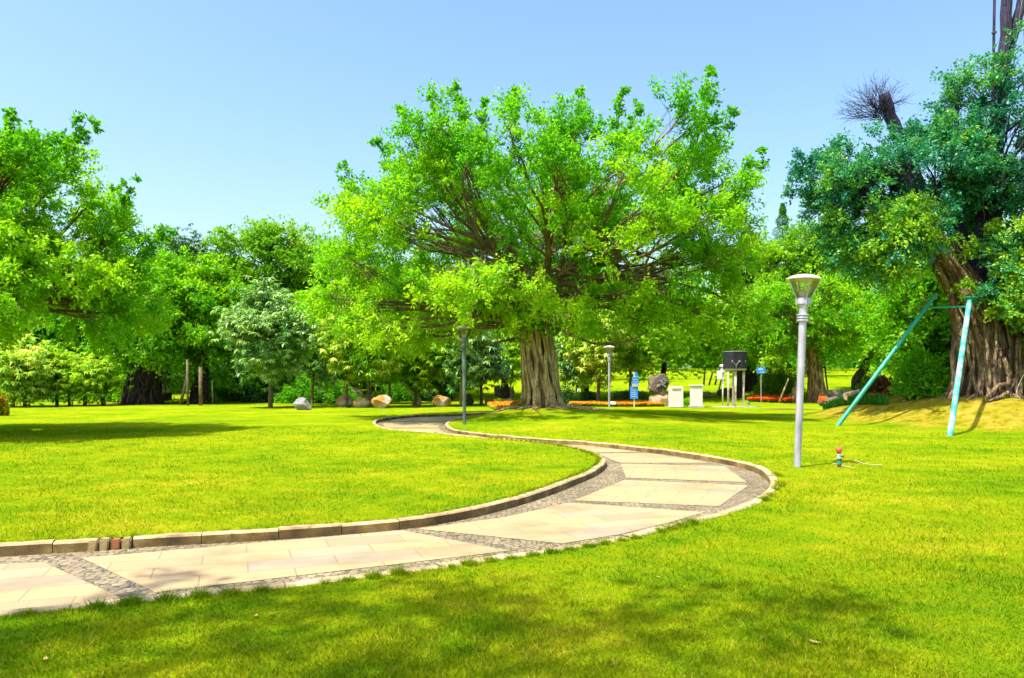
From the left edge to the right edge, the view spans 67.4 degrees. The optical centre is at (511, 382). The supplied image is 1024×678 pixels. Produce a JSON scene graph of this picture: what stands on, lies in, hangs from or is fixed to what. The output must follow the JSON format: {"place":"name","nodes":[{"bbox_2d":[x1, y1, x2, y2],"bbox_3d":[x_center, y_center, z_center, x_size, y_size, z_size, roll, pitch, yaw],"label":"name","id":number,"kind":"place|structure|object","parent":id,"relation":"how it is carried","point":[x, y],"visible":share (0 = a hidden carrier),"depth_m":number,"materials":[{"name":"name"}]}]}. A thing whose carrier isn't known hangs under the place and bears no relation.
{"place":"outdoors","nodes":[
{"label":"outdoors","id":0,"kind":"place"},
{"bbox_2d":[0,416,769,610],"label":"path","id":1,"kind":"structure","parent":0,"point":[623,492],"depth_m":8.07,"materials":[{"name":"stone"}]},
{"bbox_2d":[87,537,131,551],"bbox_3d":[-4.092,1.666,7.818,0.401,0.168,0.142,0,0,-21],"label":"kerb rubble","id":2,"kind":"object","parent":1,"relation":"on","point":[104,543],"visible":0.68,"depth_m":7.78,"materials":[{"name":"stone"}]},
{"bbox_2d":[0,368,1023,677],"bbox_3d":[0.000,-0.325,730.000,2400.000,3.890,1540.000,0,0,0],"label":"lawn","id":3,"kind":"structure","parent":0,"point":[978,414],"depth_m":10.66,"materials":[{"name":"plant"}]},
{"bbox_2d":[0,395,9,415],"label":"shrub","id":4,"kind":"object","parent":3,"relation":"on","point":[4,408],"visible":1,"depth_m":36.30,"materials":[{"name":"green plant"}]},
{"bbox_2d":[8,358,56,405],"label":"young tree","id":5,"kind":"object","parent":3,"relation":"on","point":[25,401],"visible":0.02,"depth_m":51.14,"materials":[{"name":"green plant"}]},
{"bbox_2d":[0,334,66,406],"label":"young tree","id":6,"kind":"object","parent":3,"relation":"on","point":[19,369],"visible":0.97,"depth_m":48.76,"materials":[{"name":"green plant"}]},
{"bbox_2d":[0,312,68,350],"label":"broadleaf tree","id":7,"kind":"object","parent":3,"relation":"on","point":[34,342],"visible":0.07,"depth_m":59.84,"materials":[{"name":"green plant"}]},
{"bbox_2d":[8,387,95,402],"bbox_3d":[-35.136,0.870,59.690,7.478,1.592,5.743,0,0,-19],"label":"shrub","id":8,"kind":"object","parent":3,"relation":"on","point":[45,400],"visible":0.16,"depth_m":58.14,"materials":[{"name":"green plant"}]},
{"bbox_2d":[26,341,84,406],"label":"young tree","id":9,"kind":"object","parent":3,"relation":"on","point":[52,354],"visible":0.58,"depth_m":51.12,"materials":[{"name":"green plant"}]},
{"bbox_2d":[31,347,94,406],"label":"young tree","id":10,"kind":"object","parent":3,"relation":"on","point":[67,391],"visible":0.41,"depth_m":51.24,"materials":[{"name":"green plant"}]},
{"bbox_2d":[3,296,124,363],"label":"broadleaf tree","id":11,"kind":"object","parent":3,"relation":"on","point":[78,341],"visible":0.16,"depth_m":59.89,"materials":[{"name":"green plant"}]},
{"bbox_2d":[38,349,115,405],"bbox_3d":[-28.945,-0.107,51.735,4.225,4.166,5.432,0,0,0],"label":"shrub","id":12,"kind":"object","parent":3,"relation":"on","point":[84,380],"visible":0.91,"depth_m":51.02,"materials":[{"name":"green plant"}]},
{"bbox_2d":[0,106,182,362],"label":"shade tree","id":13,"kind":"object","parent":3,"relation":"on","point":[33,283],"visible":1,"depth_m":22.91,"materials":[{"name":"green plant"}]},
{"bbox_2d":[73,349,139,405],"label":"young tree","id":14,"kind":"object","parent":3,"relation":"on","point":[112,371],"visible":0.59,"depth_m":52.48,"materials":[{"name":"green plant"}]},
{"bbox_2d":[90,372,125,401],"bbox_3d":[-29.868,0.404,59.671,4.958,2.570,4.612,0,0,0],"label":"shrub","id":15,"kind":"object","parent":3,"relation":"on","point":[120,377],"visible":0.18,"depth_m":58.29,"materials":[{"name":"green plant"}]},
{"bbox_2d":[72,245,235,404],"bbox_3d":[-26.184,-4.348,56.431,12.431,12.370,10.999,0,0,0],"label":"broadleaf tree","id":16,"kind":"object","parent":3,"relation":"on","point":[146,385],"visible":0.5,"depth_m":55.11,"materials":[{"name":"green plant"}]},
{"bbox_2d":[126,223,218,400],"bbox_3d":[-26.536,-5.536,61.214,9.046,14.168,8.003,0,0,0],"label":"broadleaf tree","id":17,"kind":"object","parent":3,"relation":"on","point":[183,242],"visible":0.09,"depth_m":60.54,"materials":[{"name":"green plant"}]},
{"bbox_2d":[179,377,185,404],"bbox_3d":[-23.100,0.642,54.000,0.730,2.156,0.240,0,0,0],"label":"wooden stake","id":18,"kind":"object","parent":3,"relation":"on","point":[182,395],"visible":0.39,"depth_m":53.91,"materials":[{"name":"brown wood"}]},
{"bbox_2d":[186,359,188,405],"bbox_3d":[-22.061,0.074,52.247,0.200,3.235,0.173,0,0,-22],"label":"wooden stake","id":19,"kind":"object","parent":3,"relation":"on","point":[187,379],"visible":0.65,"depth_m":52.19,"materials":[{"name":"brown wood"}]},
{"bbox_2d":[199,367,202,405],"bbox_3d":[-21.277,0.323,52.499,0.262,2.749,0.259,0,0,-22],"label":"wooden stake","id":20,"kind":"object","parent":3,"relation":"on","point":[200,389],"visible":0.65,"depth_m":52.39,"materials":[{"name":"brown wood"}]},
{"bbox_2d":[145,245,267,403],"bbox_3d":[-23.028,-4.039,58.224,9.797,12.536,10.025,0,0,-29],"label":"broadleaf tree","id":21,"kind":"object","parent":3,"relation":"on","point":[200,272],"visible":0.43,"depth_m":56.89,"materials":[{"name":"green plant"}]},
{"bbox_2d":[211,380,213,403],"bbox_3d":[-21.933,0.772,56.250,0.165,1.868,0.120,0,0,0],"label":"wooden stake","id":22,"kind":"object","parent":3,"relation":"on","point":[212,391],"visible":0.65,"depth_m":56.21,"materials":[{"name":"brown wood"}]},
{"bbox_2d":[208,381,238,400],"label":"shrub","id":23,"kind":"object","parent":3,"relation":"on","point":[227,396],"visible":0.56,"depth_m":60.82,"materials":[{"name":"green plant"}]},
{"bbox_2d":[207,263,276,400],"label":"broadleaf tree","id":24,"kind":"object","parent":3,"relation":"on","point":[235,393],"visible":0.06,"depth_m":60.68,"materials":[{"name":"green plant"}]},
{"bbox_2d":[238,370,280,402],"bbox_3d":[-19.585,0.246,59.563,2.832,2.962,3.566,0,0,-39],"label":"shrub","id":25,"kind":"object","parent":3,"relation":"on","point":[252,394],"visible":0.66,"depth_m":58.72,"materials":[{"name":"green plant"}]},
{"bbox_2d":[199,214,330,344],"bbox_3d":[-19.368,-5.911,61.435,10.366,14.827,9.153,0,0,-34],"label":"broadleaf tree","id":26,"kind":"object","parent":3,"relation":"on","point":[260,242],"visible":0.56,"depth_m":59.69,"materials":[{"name":"green plant"}]},
{"bbox_2d":[207,276,324,407],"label":"young tree","id":27,"kind":"object","parent":3,"relation":"on","point":[276,323],"visible":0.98,"depth_m":47.31,"materials":[{"name":"green plant"}]},
{"bbox_2d":[60,350,478,393],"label":"undergrowth","id":28,"kind":"object","parent":3,"relation":"on","point":[448,382],"visible":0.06,"depth_m":66.93,"materials":[{"name":"green plant"}]},
{"bbox_2d":[273,372,330,403],"bbox_3d":[-15.851,0.404,58.483,4.400,2.582,3.672,0,0,0],"label":"shrub","id":29,"kind":"object","parent":3,"relation":"on","point":[292,392],"visible":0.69,"depth_m":57.49,"materials":[{"name":"green plant"}]},
{"bbox_2d":[293,397,311,409],"bbox_3d":[-12.158,1.298,44.527,1.094,0.835,0.720,0,0,0],"label":"boulder","id":30,"kind":"object","parent":3,"relation":"on","point":[301,403],"visible":0.91,"depth_m":44.30,"materials":[{"name":"stone"}]},
{"bbox_2d":[0,412,605,556],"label":"kerb","id":31,"kind":"structure","parent":3,"relation":"on","point":[37,547],"depth_m":8.46,"materials":[{"name":"concrete"}]},
{"bbox_2d":[286,315,344,404],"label":"young tree","id":32,"kind":"object","parent":3,"relation":"on","point":[320,369],"visible":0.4,"depth_m":54.02,"materials":[{"name":"green plant"}]},
{"bbox_2d":[310,377,360,402],"bbox_3d":[-13.844,0.560,58.974,3.482,2.317,3.856,0,0,-37],"label":"shrub","id":33,"kind":"object","parent":3,"relation":"on","point":[325,397],"visible":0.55,"depth_m":58.06,"materials":[{"name":"green plant"}]},
{"bbox_2d":[299,278,374,406],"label":"young tree","id":34,"kind":"object","parent":3,"relation":"on","point":[317,334],"visible":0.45,"depth_m":47.93,"materials":[{"name":"green plant"}]},
{"bbox_2d":[335,394,353,406],"bbox_3d":[-10.720,1.235,49.290,1.152,0.940,0.776,0,0,0],"label":"boulder","id":35,"kind":"object","parent":3,"relation":"on","point":[340,401],"visible":0.81,"depth_m":49.04,"materials":[{"name":"stone"}]},
{"bbox_2d":[288,231,403,380],"bbox_3d":[-13.889,-5.429,61.769,11.193,13.912,9.433,0,0,0],"label":"broadleaf tree","id":36,"kind":"object","parent":3,"relation":"on","point":[309,263],"visible":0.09,"depth_m":59.68,"materials":[{"name":"green plant"}]},
{"bbox_2d":[352,387,362,397],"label":"boulder","id":37,"kind":"object","parent":3,"relation":"on","point":[358,391],"visible":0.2,"depth_m":61.23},
{"bbox_2d":[353,398,370,407],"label":"boulder","id":38,"kind":"object","parent":3,"relation":"on","point":[362,403],"visible":0.94,"depth_m":47.99,"materials":[{"name":"stone"}]},
{"bbox_2d":[323,315,406,406],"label":"young tree","id":39,"kind":"object","parent":3,"relation":"on","point":[374,369],"visible":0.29,"depth_m":47.85,"materials":[{"name":"green plant"}]},
{"bbox_2d":[371,395,391,407],"bbox_3d":[-7.982,1.243,47.080,1.272,0.971,0.731,0,0,0],"label":"boulder","id":40,"kind":"object","parent":3,"relation":"on","point":[381,401],"visible":0.93,"depth_m":46.84,"materials":[{"name":"stone"}]},
{"bbox_2d":[360,330,406,403],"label":"young tree","id":41,"kind":"object","parent":3,"relation":"on","point":[389,384],"visible":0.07,"depth_m":56.19,"materials":[{"name":"green plant"}]},
{"bbox_2d":[0,403,777,615],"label":"kerb","id":42,"kind":"structure","parent":3,"relation":"on","point":[762,471],"depth_m":9.71,"materials":[{"name":"concrete"}]},
{"bbox_2d":[374,381,413,401],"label":"shrub","id":43,"kind":"object","parent":3,"relation":"on","point":[399,394],"visible":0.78,"depth_m":60.05,"materials":[{"name":"green plant"}]},
{"bbox_2d":[411,397,421,405],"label":"boulder","id":44,"kind":"object","parent":3,"relation":"on","point":[419,402],"visible":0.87,"depth_m":51.52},
{"bbox_2d":[380,261,455,382],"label":"broadleaf tree","id":45,"kind":"object","parent":3,"relation":"on","point":[412,306],"visible":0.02,"depth_m":59.74,"materials":[{"name":"green plant"}]},
{"bbox_2d":[388,322,460,405],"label":"young tree","id":46,"kind":"object","parent":3,"relation":"on","point":[420,371],"visible":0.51,"depth_m":50.70,"materials":[{"name":"green plant"}]},
{"bbox_2d":[410,379,458,400],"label":"shrub","id":47,"kind":"object","parent":3,"relation":"on","point":[428,396],"visible":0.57,"depth_m":60.54,"materials":[{"name":"green plant"}]},
{"bbox_2d":[432,395,450,406],"bbox_3d":[-4.594,1.286,50.309,1.217,0.907,0.808,0,0,0],"label":"boulder","id":48,"kind":"object","parent":3,"relation":"on","point":[440,401],"visible":0.91,"depth_m":50.03,"materials":[{"name":"stone"}]},
{"bbox_2d":[439,322,447,395],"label":"young tree","id":49,"kind":"object","parent":3,"relation":"on","point":[442,383],"visible":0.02,"depth_m":60.91,"materials":[{"name":"green plant"}]},
{"bbox_2d":[455,326,471,424],"bbox_3d":[-1.775,-0.217,28.500,0.641,3.751,0.641,0,0,0],"label":"street lamp","id":50,"kind":"object","parent":3,"relation":"on","point":[464,338],"visible":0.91,"depth_m":28.44,"materials":[{"name":"grey metal"}]},
{"bbox_2d":[462,394,473,404],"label":"boulder","id":51,"kind":"object","parent":3,"relation":"on","point":[469,399],"visible":0.73,"depth_m":54.56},
{"bbox_2d":[435,329,507,405],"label":"young tree","id":52,"kind":"object","parent":3,"relation":"on","point":[476,360],"visible":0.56,"depth_m":50.63,"materials":[{"name":"green plant"}]},
{"bbox_2d":[443,330,511,404],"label":"young tree","id":53,"kind":"object","parent":3,"relation":"on","point":[501,367],"visible":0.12,"depth_m":53.30,"materials":[{"name":"green plant"}]},
{"bbox_2d":[53,245,920,379],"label":"woods","id":54,"kind":"object","parent":3,"relation":"on","point":[794,363],"depth_m":116.55,"materials":[{"name":"green plant"}]},
{"bbox_2d":[485,398,493,404],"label":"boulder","id":55,"kind":"object","parent":3,"relation":"on","point":[489,399],"visible":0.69,"depth_m":54.30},
{"bbox_2d":[487,399,521,409],"bbox_3d":[-0.486,1.182,42.668,2.397,0.901,18.812,0,0,0],"label":"flower bed","id":56,"kind":"object","parent":3,"relation":"on","point":[495,405],"visible":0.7,"depth_m":44.41,"materials":[{"name":"orange plant"}]},
{"bbox_2d":[494,385,514,396],"bbox_3d":[-0.717,0.814,64.009,1.726,1.188,1.069,0,0,-25],"label":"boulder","id":57,"kind":"object","parent":3,"relation":"on","point":[497,390],"visible":0.46,"depth_m":63.50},
{"bbox_2d":[495,327,520,399],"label":"young tree","id":58,"kind":"object","parent":3,"relation":"on","point":[512,355],"visible":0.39,"depth_m":58.79,"materials":[{"name":"green plant"}]},
{"bbox_2d":[458,264,561,397],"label":"broadleaf tree","id":59,"kind":"object","parent":3,"relation":"on","point":[504,392],"visible":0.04,"depth_m":62.72,"materials":[{"name":"green plant"}]},
{"bbox_2d":[286,63,818,413],"bbox_3d":[1.109,-5.999,33.640,20.802,14.982,17.212,0,0,-19],"label":"banyan tree","id":60,"kind":"object","parent":3,"relation":"on","point":[576,211],"visible":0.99,"depth_m":31.34,"materials":[{"name":"green plant"}]},
{"bbox_2d":[561,381,577,403],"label":"shrub","id":61,"kind":"object","parent":3,"relation":"on","point":[569,394],"visible":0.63,"depth_m":56.43,"materials":[{"name":"green plant"}]},
{"bbox_2d":[553,332,592,400],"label":"young tree","id":62,"kind":"object","parent":3,"relation":"on","point":[569,372],"visible":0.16,"depth_m":59.74,"materials":[{"name":"green plant"}]},
{"bbox_2d":[577,391,596,400],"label":"hedge","id":63,"kind":"object","parent":3,"relation":"on","point":[590,395],"visible":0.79,"depth_m":56.05,"materials":[{"name":"green plant"}]},
{"bbox_2d":[554,302,642,400],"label":"young tree","id":64,"kind":"object","parent":3,"relation":"on","point":[593,360],"visible":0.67,"depth_m":53.83,"materials":[{"name":"green plant"}]},
{"bbox_2d":[552,262,645,396],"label":"broadleaf tree","id":65,"kind":"object","parent":3,"relation":"on","point":[586,389],"depth_m":62.08,"materials":[{"name":"green plant"}]},
{"bbox_2d":[604,346,614,407],"bbox_3d":[6.017,-0.283,47.500,0.674,3.946,0.675,0,0,0],"label":"street lamp","id":66,"kind":"object","parent":3,"relation":"on","point":[609,354],"visible":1,"depth_m":47.44,"materials":[{"name":"grey metal"}]},
{"bbox_2d":[569,399,664,406],"bbox_3d":[6.987,1.452,54.208,6.488,0.366,8.121,0,0,0],"label":"flower bed","id":67,"kind":"object","parent":3,"relation":"on","point":[629,403],"visible":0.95,"depth_m":50.53,"materials":[{"name":"orange plant"}]},
{"bbox_2d":[576,315,667,398],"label":"young tree","id":68,"kind":"object","parent":3,"relation":"on","point":[634,355],"visible":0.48,"depth_m":57.34,"materials":[{"name":"green plant"}]},
{"bbox_2d":[610,390,647,400],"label":"hedge","id":69,"kind":"object","parent":3,"relation":"on","point":[624,393],"visible":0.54,"depth_m":57.74,"materials":[{"name":"green plant"}]},
{"bbox_2d":[630,372,638,406],"bbox_3d":[7.986,0.500,49.958,0.619,2.336,0.155,0,0,0],"label":"signpost","id":70,"kind":"object","parent":3,"relation":"on","point":[634,389],"visible":0.96,"depth_m":49.92,"materials":[{"name":"metal"}]},
{"bbox_2d":[647,373,669,405],"bbox_3d":[10.068,0.549,51.855,1.835,2.361,1.134,0,0,0],"label":"rock sculpture","id":71,"kind":"object","parent":3,"relation":"on","point":[658,384],"visible":0.84,"depth_m":51.43,"materials":[{"name":"grey stone"}]},
{"bbox_2d":[669,386,682,407],"bbox_3d":[10.362,0.935,48.538,0.827,1.333,0.575,0,0,0],"label":"pedestal","id":72,"kind":"object","parent":3,"relation":"on","point":[675,396],"visible":1,"depth_m":48.27,"materials":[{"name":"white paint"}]},
{"bbox_2d":[605,283,756,384],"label":"broadleaf tree","id":73,"kind":"object","parent":3,"relation":"on","point":[711,349],"visible":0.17,"depth_m":61.09,"materials":[{"name":"green plant"}]},
{"bbox_2d":[683,397,689,405],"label":"shrub","id":74,"kind":"object","parent":3,"relation":"on","point":[686,401],"visible":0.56,"depth_m":50.72,"materials":[{"name":"green plant"}]},
{"bbox_2d":[688,385,704,407],"bbox_3d":[11.589,0.882,48.280,0.866,1.446,0.750,0,0,0],"label":"pedestal","id":75,"kind":"object","parent":3,"relation":"on","point":[696,396],"visible":1,"depth_m":48.02,"materials":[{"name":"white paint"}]},
{"bbox_2d":[703,391,715,396],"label":"boulder","id":76,"kind":"object","parent":3,"relation":"on","point":[707,394],"visible":0.63,"depth_m":63.57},
{"bbox_2d":[717,364,724,404],"bbox_3d":[14.456,0.199,53.000,0.606,2.877,0.433,0,0,0],"label":"cabinet pole","id":77,"kind":"object","parent":3,"relation":"on","point":[720,375],"visible":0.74,"depth_m":52.91,"materials":[{"name":"metal"}]},
{"bbox_2d":[717,388,731,396],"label":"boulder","id":78,"kind":"object","parent":3,"relation":"on","point":[719,391],"visible":0.37,"depth_m":64.16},
{"bbox_2d":[709,323,797,391],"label":"broadleaf tree","id":79,"kind":"object","parent":3,"relation":"on","point":[751,380],"visible":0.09,"depth_m":69.15,"materials":[{"name":"green plant"}]},
{"bbox_2d":[713,227,809,397],"bbox_3d":[20.480,-5.763,63.222,8.276,14.342,8.682,0,0,0],"label":"broadleaf tree","id":80,"kind":"object","parent":3,"relation":"on","point":[768,270],"visible":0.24,"depth_m":61.52,"materials":[{"name":"green plant"}]},
{"bbox_2d":[757,367,765,403],"bbox_3d":[18.403,0.265,56.727,0.666,2.754,0.117,0,0,0],"label":"signpost","id":81,"kind":"object","parent":3,"relation":"on","point":[761,370],"visible":0.95,"depth_m":56.68,"materials":[{"name":"blue metal"}]},
{"bbox_2d":[747,392,794,402],"bbox_3d":[20.573,1.197,60.985,3.510,0.754,6.331,0,0,20],"label":"flower bed","id":82,"kind":"object","parent":3,"relation":"on","point":[772,397],"visible":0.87,"depth_m":59.53,"materials":[{"name":"red plant"}]},
{"bbox_2d":[752,356,806,394],"bbox_3d":[22.311,-0.518,64.152,4.815,3.688,3.951,0,0,0],"label":"shrub","id":83,"kind":"object","parent":3,"relation":"on","point":[778,378],"visible":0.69,"depth_m":63.27,"materials":[{"name":"green plant"}]},
{"bbox_2d":[766,203,798,371],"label":"conifer","id":84,"kind":"object","parent":3,"relation":"on","point":[779,222],"visible":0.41,"depth_m":105.74,"materials":[{"name":"green plant"}]},
{"bbox_2d":[778,378,788,402],"bbox_3d":[20.312,0.705,57.500,0.887,2.001,0.140,0,0,0],"label":"wooden stake","id":85,"kind":"object","parent":3,"relation":"on","point":[783,390],"visible":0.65,"depth_m":57.45,"materials":[{"name":"brown wood"}]},
{"bbox_2d":[787,274,821,466],"bbox_3d":[5.453,-0.177,14.500,0.636,3.720,0.636,2,0,0],"label":"street lamp","id":86,"kind":"object","parent":3,"relation":"on","point":[803,301],"visible":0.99,"depth_m":14.44,"materials":[{"name":"grey metal"}]},
{"bbox_2d":[725,255,889,402],"bbox_3d":[23.250,-3.691,59.165,13.532,10.940,12.674,0,0,0],"label":"broadleaf tree","id":87,"kind":"object","parent":3,"relation":"on","point":[843,314],"visible":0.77,"depth_m":57.21,"materials":[{"name":"green plant"}]},
{"bbox_2d":[818,395,827,403],"bbox_3d":[23.138,1.163,57.073,0.737,0.929,12.038,0,0,22],"label":"flower bed","id":88,"kind":"object","parent":3,"relation":"on","point":[822,397],"visible":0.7,"depth_m":52.20,"materials":[{"name":"orange plant"}]},
{"bbox_2d":[771,218,876,313],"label":"broadleaf tree","id":89,"kind":"object","parent":3,"relation":"on","point":[808,255],"visible":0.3,"depth_m":60.86,"materials":[{"name":"green plant"}]},
{"bbox_2d":[824,363,827,389],"bbox_3d":[25.601,-0.107,62.500,0.486,3.133,0.140,0,0,0],"label":"wooden stake","id":90,"kind":"object","parent":3,"relation":"on","point":[826,376],"visible":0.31,"depth_m":62.45,"materials":[{"name":"brown wood"}]},
{"bbox_2d":[817,396,837,405],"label":"boulder","id":91,"kind":"object","parent":3,"relation":"on","point":[827,399],"visible":0.41,"depth_m":51.73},
{"bbox_2d":[826,390,853,397],"bbox_3d":[26.316,1.144,61.678,2.914,1.076,2.697,0,0,37],"label":"boulder","id":92,"kind":"object","parent":3,"relation":"on","point":[836,393],"visible":0.37,"depth_m":60.88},
{"bbox_2d":[835,446,844,466],"bbox_3d":[6.199,1.422,14.500,0.177,0.450,0.122,0,0,0],"label":"standpipe","id":93,"kind":"object","parent":3,"relation":"on","point":[838,449],"visible":0.96,"depth_m":14.47,"materials":[{"name":"red metal"}]},
{"bbox_2d":[843,389,865,400],"bbox_3d":[15.741,0.645,35.120,0.981,0.675,0.838,0,0,37],"label":"boulder","id":94,"kind":"object","parent":3,"relation":"on","point":[845,394],"visible":0.38,"depth_m":34.94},
{"bbox_2d":[822,392,888,409],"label":"strap plants","id":95,"kind":"object","parent":3,"relation":"on","point":[870,398],"visible":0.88,"depth_m":33.77,"materials":[{"name":"green plant"}]},
{"bbox_2d":[850,370,873,389],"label":"shrub","id":96,"kind":"object","parent":3,"relation":"on","point":[863,381],"visible":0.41,"depth_m":71.03,"materials":[{"name":"green plant"}]},
{"bbox_2d":[859,373,897,395],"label":"shrub","id":97,"kind":"object","parent":3,"relation":"on","point":[879,383],"visible":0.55,"depth_m":34.08,"materials":[{"name":"brown plant"}]},
{"bbox_2d":[822,299,937,389],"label":"broadleaf tree","id":98,"kind":"object","parent":3,"relation":"on","point":[864,366],"visible":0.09,"depth_m":71.41,"materials":[{"name":"green plant"}]},
{"bbox_2d":[870,384,895,396],"bbox_3d":[22.285,0.780,47.560,1.686,1.624,34.234,0,0,23],"label":"flower bed","id":99,"kind":"object","parent":3,"relation":"on","point":[884,391],"visible":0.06,"depth_m":33.41,"materials":[{"name":"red plant"}]},
{"bbox_2d":[780,0,1023,403],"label":"fig tree","id":100,"kind":"object","parent":3,"relation":"on","point":[911,216],"visible":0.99,"depth_m":29.05,"materials":[{"name":"green plant"}]},
{"bbox_2d":[991,0,996,110],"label":"steel brace","id":101,"kind":"object","parent":100,"relation":"attached to","point":[993,32],"visible":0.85,"depth_m":29.36,"materials":[{"name":"brown metal"}]},
{"bbox_2d":[1015,0,1023,93],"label":"cable","id":102,"kind":"object","parent":100,"relation":"hanging from","point":[1016,39],"visible":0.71,"depth_m":29.39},
{"bbox_2d":[855,262,951,385],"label":"broadleaf tree","id":103,"kind":"object","parent":3,"relation":"on","point":[931,329],"visible":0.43,"depth_m":36.58,"materials":[{"name":"green plant"}]},
{"bbox_2d":[836,294,978,435],"bbox_3d":[14.710,-0.791,26.169,4.507,5.136,5.751,0,0,-11],"label":"prop","id":104,"kind":"object","parent":3,"relation":"on","point":[956,390],"visible":0.88,"depth_m":27.36,"materials":[{"name":"teal paint"}]},
{"bbox_2d":[947,275,976,302],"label":"plant clump","id":105,"kind":"object","parent":104,"relation":"on","point":[968,290],"visible":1,"depth_m":27.48,"materials":[{"name":"plant"}]},
{"bbox_2d":[888,342,950,399],"bbox_3d":[16.643,-0.447,31.180,1.862,2.398,2.248,0,0,-38],"label":"shrub","id":106,"kind":"object","parent":3,"relation":"on","point":[920,360],"visible":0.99,"depth_m":30.87,"materials":[{"name":"green plant"}]},
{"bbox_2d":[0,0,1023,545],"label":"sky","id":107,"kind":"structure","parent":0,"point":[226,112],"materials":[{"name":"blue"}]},
{"bbox_2d":[711,351,758,407],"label":"speaker tower","id":108,"kind":"structure","parent":0,"point":[734,360],"depth_m":48.56,"materials":[{"name":"grey metal"}]}
]}

